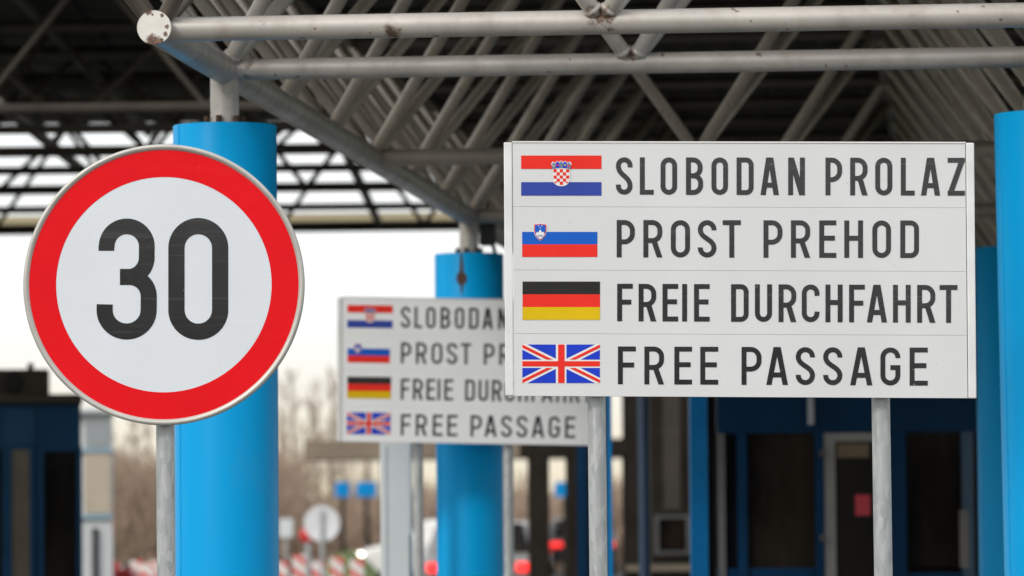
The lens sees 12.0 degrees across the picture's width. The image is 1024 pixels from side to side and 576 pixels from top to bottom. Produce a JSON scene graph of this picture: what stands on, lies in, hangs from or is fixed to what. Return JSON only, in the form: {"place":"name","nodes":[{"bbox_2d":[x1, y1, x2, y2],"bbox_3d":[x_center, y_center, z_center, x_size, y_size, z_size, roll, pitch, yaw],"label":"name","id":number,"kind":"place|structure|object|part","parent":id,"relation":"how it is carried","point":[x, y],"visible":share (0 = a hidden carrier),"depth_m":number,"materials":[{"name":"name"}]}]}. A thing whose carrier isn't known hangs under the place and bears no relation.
{"place":"outdoors","nodes":[
{"label":"outdoors","id":0,"kind":"place"},
{"bbox_2d":[122,421,144,558],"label":"bare tree","id":1,"kind":"object","parent":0,"point":[134,439],"visible":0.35,"depth_m":149.91,"materials":[{"name":"brown plant"}]},
{"bbox_2d":[127,424,154,558],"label":"bare tree","id":2,"kind":"object","parent":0,"point":[149,431],"visible":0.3,"depth_m":154.94,"materials":[{"name":"brown plant"}]},
{"bbox_2d":[0,123,621,505],"label":"sky","id":3,"kind":"structure","parent":0,"point":[371,263],"materials":[{"name":"white"}]},
{"bbox_2d":[380,442,412,575],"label":"equipment pillar","id":4,"kind":"structure","parent":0,"point":[396,500],"depth_m":28.27,"materials":[{"name":"metal"}]},
{"bbox_2d":[288,558,622,575],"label":"road","id":5,"kind":"structure","parent":0,"point":[619,572],"depth_m":133.21,"materials":[{"name":"grey asphalt"}]},
{"bbox_2d":[0,394,82,575],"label":"kiosk","id":6,"kind":"object","parent":5,"relation":"on","point":[40,487],"visible":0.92,"depth_m":45.04,"materials":[{"name":"blue paint"}]},
{"bbox_2d":[0,444,7,575],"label":"window","id":7,"kind":"structure","parent":6,"relation":"in","point":[3,452],"depth_m":44.98,"materials":[{"name":"black glass"}]},
{"bbox_2d":[6,444,34,575],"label":"window","id":8,"kind":"structure","parent":6,"relation":"in","point":[20,475],"depth_m":45.01,"materials":[{"name":"black glass"}]},
{"bbox_2d":[0,363,49,393],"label":"rooftop unit","id":9,"kind":"object","parent":6,"relation":"on","point":[30,379],"visible":0.94,"depth_m":45.62,"materials":[{"name":"black metal"}]},
{"bbox_2d":[38,446,81,575],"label":"window","id":10,"kind":"structure","parent":6,"relation":"in","point":[59,467],"depth_m":45.04,"materials":[{"name":"black glass"}]},
{"bbox_2d":[81,407,113,575],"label":"kiosk","id":11,"kind":"object","parent":5,"relation":"on","point":[97,505],"visible":0.29,"depth_m":61.98,"materials":[{"name":"metal"}]},
{"bbox_2d":[85,421,108,446],"bbox_3d":[-5.280,1.861,62.018,0.298,0.326,0.028,0,-3,-5],"label":"window","id":12,"kind":"structure","parent":11,"relation":"in","point":[96,432],"depth_m":62.00,"materials":[{"name":"grey glass"}]},
{"bbox_2d":[112,425,119,575],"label":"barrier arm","id":13,"kind":"object","parent":5,"relation":"on","point":[116,566],"visible":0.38,"depth_m":65.78},
{"bbox_2d":[115,565,138,575],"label":"plastic barrier","id":14,"kind":"object","parent":5,"relation":"on","point":[126,570],"visible":1,"depth_m":63.90,"materials":[{"name":"red plastic"}]},
{"bbox_2d":[130,561,143,575],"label":"guide panel","id":15,"kind":"object","parent":5,"relation":"on","point":[136,564],"visible":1,"depth_m":74.87,"materials":[{"name":"white plastic"}]},
{"bbox_2d":[140,564,154,575],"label":"guide panel","id":16,"kind":"object","parent":5,"relation":"on","point":[147,569],"visible":1,"depth_m":71.87,"materials":[{"name":"white plastic"}]},
{"bbox_2d":[150,561,156,575],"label":"guide panel","id":17,"kind":"object","parent":5,"relation":"on","point":[154,562],"visible":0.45,"depth_m":74.86,"materials":[{"name":"white plastic"}]},
{"bbox_2d":[279,562,288,575],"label":"guide panel","id":18,"kind":"object","parent":5,"relation":"on","point":[283,568],"visible":0.55,"depth_m":71.87,"materials":[{"name":"white plastic"}]},
{"bbox_2d":[279,519,292,561],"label":"square sign","id":19,"kind":"object","parent":5,"relation":"on","point":[286,528],"visible":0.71,"depth_m":77.90,"materials":[{"name":"metal"}]},
{"bbox_2d":[278,375,300,496],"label":"bare tree","id":20,"kind":"object","parent":5,"relation":"on","point":[282,422],"visible":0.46,"depth_m":159.95,"materials":[{"name":"brown plant"}]},
{"bbox_2d":[282,368,312,513],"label":"bare tree","id":21,"kind":"object","parent":5,"relation":"on","point":[292,419],"visible":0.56,"depth_m":149.96,"materials":[{"name":"brown plant"}]},
{"bbox_2d":[292,555,305,575],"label":"guide panel","id":22,"kind":"object","parent":5,"relation":"on","point":[298,565],"visible":1,"depth_m":74.86,"materials":[{"name":"white plastic"}]},
{"bbox_2d":[299,528,313,575],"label":"warning lamp","id":23,"kind":"object","parent":5,"relation":"on","point":[306,539],"visible":0.68,"depth_m":75.86,"materials":[{"name":"red paint"}]},
{"bbox_2d":[290,383,329,508],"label":"bare tree","id":24,"kind":"object","parent":5,"relation":"on","point":[310,402],"visible":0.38,"depth_m":164.94,"materials":[{"name":"brown plant"}]},
{"bbox_2d":[300,377,334,503],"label":"bare tree","id":25,"kind":"object","parent":5,"relation":"on","point":[317,474],"visible":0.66,"depth_m":149.91,"materials":[{"name":"brown plant"}]},
{"bbox_2d":[312,561,325,575],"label":"guide panel","id":26,"kind":"object","parent":5,"relation":"on","point":[315,568],"visible":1,"depth_m":71.87,"materials":[{"name":"white plastic"}]},
{"bbox_2d":[304,506,339,575],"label":"round sign","id":27,"kind":"object","parent":5,"relation":"on","point":[321,524],"visible":1,"depth_m":69.91,"materials":[{"name":"metal"}]},
{"bbox_2d":[315,360,348,499],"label":"bare tree","id":28,"kind":"object","parent":5,"relation":"on","point":[332,472],"visible":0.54,"depth_m":154.86,"materials":[{"name":"brown plant"}]},
{"bbox_2d":[330,557,343,575],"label":"guide panel","id":29,"kind":"object","parent":5,"relation":"on","point":[336,566],"visible":1,"depth_m":74.86,"materials":[{"name":"white plastic"}]},
{"bbox_2d":[335,482,349,552],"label":"road sign","id":30,"kind":"object","parent":5,"relation":"on","point":[342,490],"visible":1,"depth_m":111.95,"materials":[{"name":"blue metal"}]},
{"bbox_2d":[320,381,366,497],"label":"bare tree","id":31,"kind":"object","parent":5,"relation":"on","point":[341,465],"visible":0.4,"depth_m":149.85,"materials":[{"name":"brown plant"}]},
{"bbox_2d":[326,550,380,575],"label":"grass bank","id":32,"kind":"structure","parent":5,"relation":"on","point":[369,568],"depth_m":99.72,"materials":[{"name":"green plant"}]},
{"bbox_2d":[350,560,363,575],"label":"guide panel","id":33,"kind":"object","parent":5,"relation":"on","point":[356,567],"visible":1,"depth_m":71.87,"materials":[{"name":"white plastic"}]},
{"bbox_2d":[356,482,375,548],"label":"road sign","id":34,"kind":"object","parent":5,"relation":"on","point":[366,490],"visible":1,"depth_m":111.91,"materials":[{"name":"blue metal"}]},
{"bbox_2d":[353,461,379,488],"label":"bare tree","id":35,"kind":"object","parent":5,"relation":"on","point":[367,476],"visible":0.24,"depth_m":159.86,"materials":[{"name":"brown plant"}]},
{"bbox_2d":[113,429,622,572],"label":"thicket","id":36,"kind":"object","parent":5,"relation":"on","point":[134,520],"visible":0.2,"depth_m":133.63,"materials":[{"name":"brown plant"}]},
{"bbox_2d":[356,520,551,572],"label":"parked car","id":37,"kind":"object","parent":5,"relation":"on","point":[372,555],"visible":0.08,"depth_m":106.92,"materials":[{"name":"white paint"}]},
{"bbox_2d":[304,438,621,460],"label":"long shelter","id":38,"kind":"object","parent":5,"relation":"on","point":[324,450],"visible":0.04,"depth_m":117.95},
{"bbox_2d":[424,521,527,575],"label":"parked car","id":39,"kind":"object","parent":5,"relation":"on","point":[520,550],"visible":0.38,"depth_m":72.15,"materials":[{"name":"grey paint"}]},
{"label":"window","id":40,"kind":"part","parent":39,"relation":"part of","materials":[{"name":"black glass"}]},
{"bbox_2d":[555,482,565,575],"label":"road sign","id":41,"kind":"object","parent":5,"relation":"on","point":[560,489],"visible":0.62,"depth_m":111.93,"materials":[{"name":"blue metal"}]},
{"bbox_2d":[550,518,615,575],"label":"parked car","id":42,"kind":"object","parent":5,"relation":"on","point":[556,539],"visible":0.34,"depth_m":123.93,"materials":[{"name":"paint"}]},
{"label":"window","id":43,"kind":"part","parent":42,"relation":"part of","materials":[{"name":"black glass"}]},
{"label":"traffic island","id":44,"kind":"structure","parent":5,"relation":"on","visible":0},
{"bbox_2d":[23,144,304,575],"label":"speed limit sign","id":45,"kind":"object","parent":44,"relation":"on","point":[164,288],"visible":1,"depth_m":15.64,"materials":[{"name":"metal"}]},
{"bbox_2d":[173,77,278,575],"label":"canopy column","id":46,"kind":"structure","parent":44,"relation":"on","point":[227,493],"depth_m":18.64,"materials":[{"name":"blue metal"}]},
{"bbox_2d":[336,297,587,575],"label":"border sign","id":47,"kind":"object","parent":44,"relation":"on","point":[417,372],"visible":0.73,"depth_m":27.73,"materials":[{"name":"metal"}]},
{"bbox_2d":[435,222,503,575],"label":"canopy column","id":48,"kind":"structure","parent":44,"relation":"on","point":[469,508],"depth_m":28.07,"materials":[{"name":"blue metal"}]},
{"bbox_2d":[124,0,1023,300],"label":"steel canopy","id":49,"kind":"object","parent":48,"relation":"on","point":[450,96],"visible":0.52,"depth_m":23.52,"materials":[{"name":"grey metal"}]},
{"bbox_2d":[0,0,466,234],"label":"distant canopy","id":50,"kind":"object","parent":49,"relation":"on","point":[77,68],"visible":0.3,"depth_m":42.51,"materials":[{"name":"metal"}]},
{"bbox_2d":[479,201,496,252],"bbox_3d":[-0.138,-0.340,28.447,0.112,0.343,0.100,0,-3,0],"label":"junction box","id":51,"kind":"object","parent":49,"relation":"attached to","point":[487,234],"visible":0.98,"depth_m":28.40,"materials":[{"name":"metal"}]},
{"bbox_2d":[607,396,612,575],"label":"steel post","id":52,"kind":"object","parent":44,"relation":"on","point":[609,493],"visible":0.44,"depth_m":29.95,"materials":[{"name":"metal"}]},
{"bbox_2d":[637,134,650,575],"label":"steel post","id":53,"kind":"object","parent":44,"relation":"on","point":[644,486],"visible":0.36,"depth_m":35.94,"materials":[{"name":"blue metal"}]},
{"bbox_2d":[689,397,708,575],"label":"steel post","id":54,"kind":"object","parent":44,"relation":"on","point":[698,476],"visible":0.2,"depth_m":29.48,"materials":[{"name":"blue metal"}]},
{"bbox_2d":[504,141,975,575],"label":"border sign","id":55,"kind":"object","parent":44,"relation":"on","point":[733,269],"visible":1,"depth_m":15.72,"materials":[{"name":"white metal"}]},
{"bbox_2d":[707,354,978,575],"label":"control booth","id":56,"kind":"object","parent":44,"relation":"on","point":[790,486],"visible":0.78,"depth_m":32.99,"materials":[{"name":"blue paint"}]},
{"bbox_2d":[725,433,737,567],"bbox_3d":[1.485,1.442,33.006,0.079,0.912,0.015,0,-3,0],"label":"window","id":57,"kind":"structure","parent":56,"relation":"in","point":[730,439],"depth_m":33.00,"materials":[{"name":"black glass"}]},
{"bbox_2d":[746,433,815,567],"bbox_3d":[1.821,1.439,33.006,0.462,0.912,0.015,0,-3,0],"label":"window","id":58,"kind":"structure","parent":56,"relation":"in","point":[780,466],"depth_m":33.00,"materials":[{"name":"black glass"}]},
{"bbox_2d":[819,433,873,575],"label":"door","id":59,"kind":"structure","parent":56,"relation":"in","point":[848,537],"depth_m":32.96,"materials":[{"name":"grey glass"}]},
{"bbox_2d":[905,432,961,566],"bbox_3d":[2.855,1.431,33.006,0.379,0.912,0.015,0,-3,0],"label":"window","id":60,"kind":"structure","parent":56,"relation":"in","point":[933,459],"depth_m":33.00,"materials":[{"name":"black glass"}]},
{"bbox_2d":[973,432,978,565],"bbox_3d":[3.512,1.426,33.006,0.776,0.912,0.015,0,-3,0],"label":"window","id":61,"kind":"structure","parent":56,"relation":"in","point":[975,438],"depth_m":33.00,"materials":[{"name":"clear glass"}]},
{"bbox_2d":[975,241,1004,575],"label":"canopy column","id":62,"kind":"structure","parent":44,"relation":"on","point":[991,531],"depth_m":27.82,"materials":[{"name":"blue metal"}]},
{"bbox_2d":[994,110,1023,575],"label":"canopy column","id":63,"kind":"structure","parent":44,"relation":"on","point":[1009,150],"depth_m":18.41,"materials":[{"name":"blue metal"}]},
{"bbox_2d":[520,396,689,575],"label":"control building","id":64,"kind":"structure","parent":0,"point":[670,486],"depth_m":57.95,"materials":[{"name":"blue paint"}]},
{"bbox_2d":[654,515,689,554],"bbox_3d":[1.909,2.934,57.915,0.431,0.469,0.039,0,-3,0],"label":"window","id":65,"kind":"structure","parent":64,"relation":"in","point":[671,532],"depth_m":57.90,"materials":[{"name":"black glass"}]}
]}

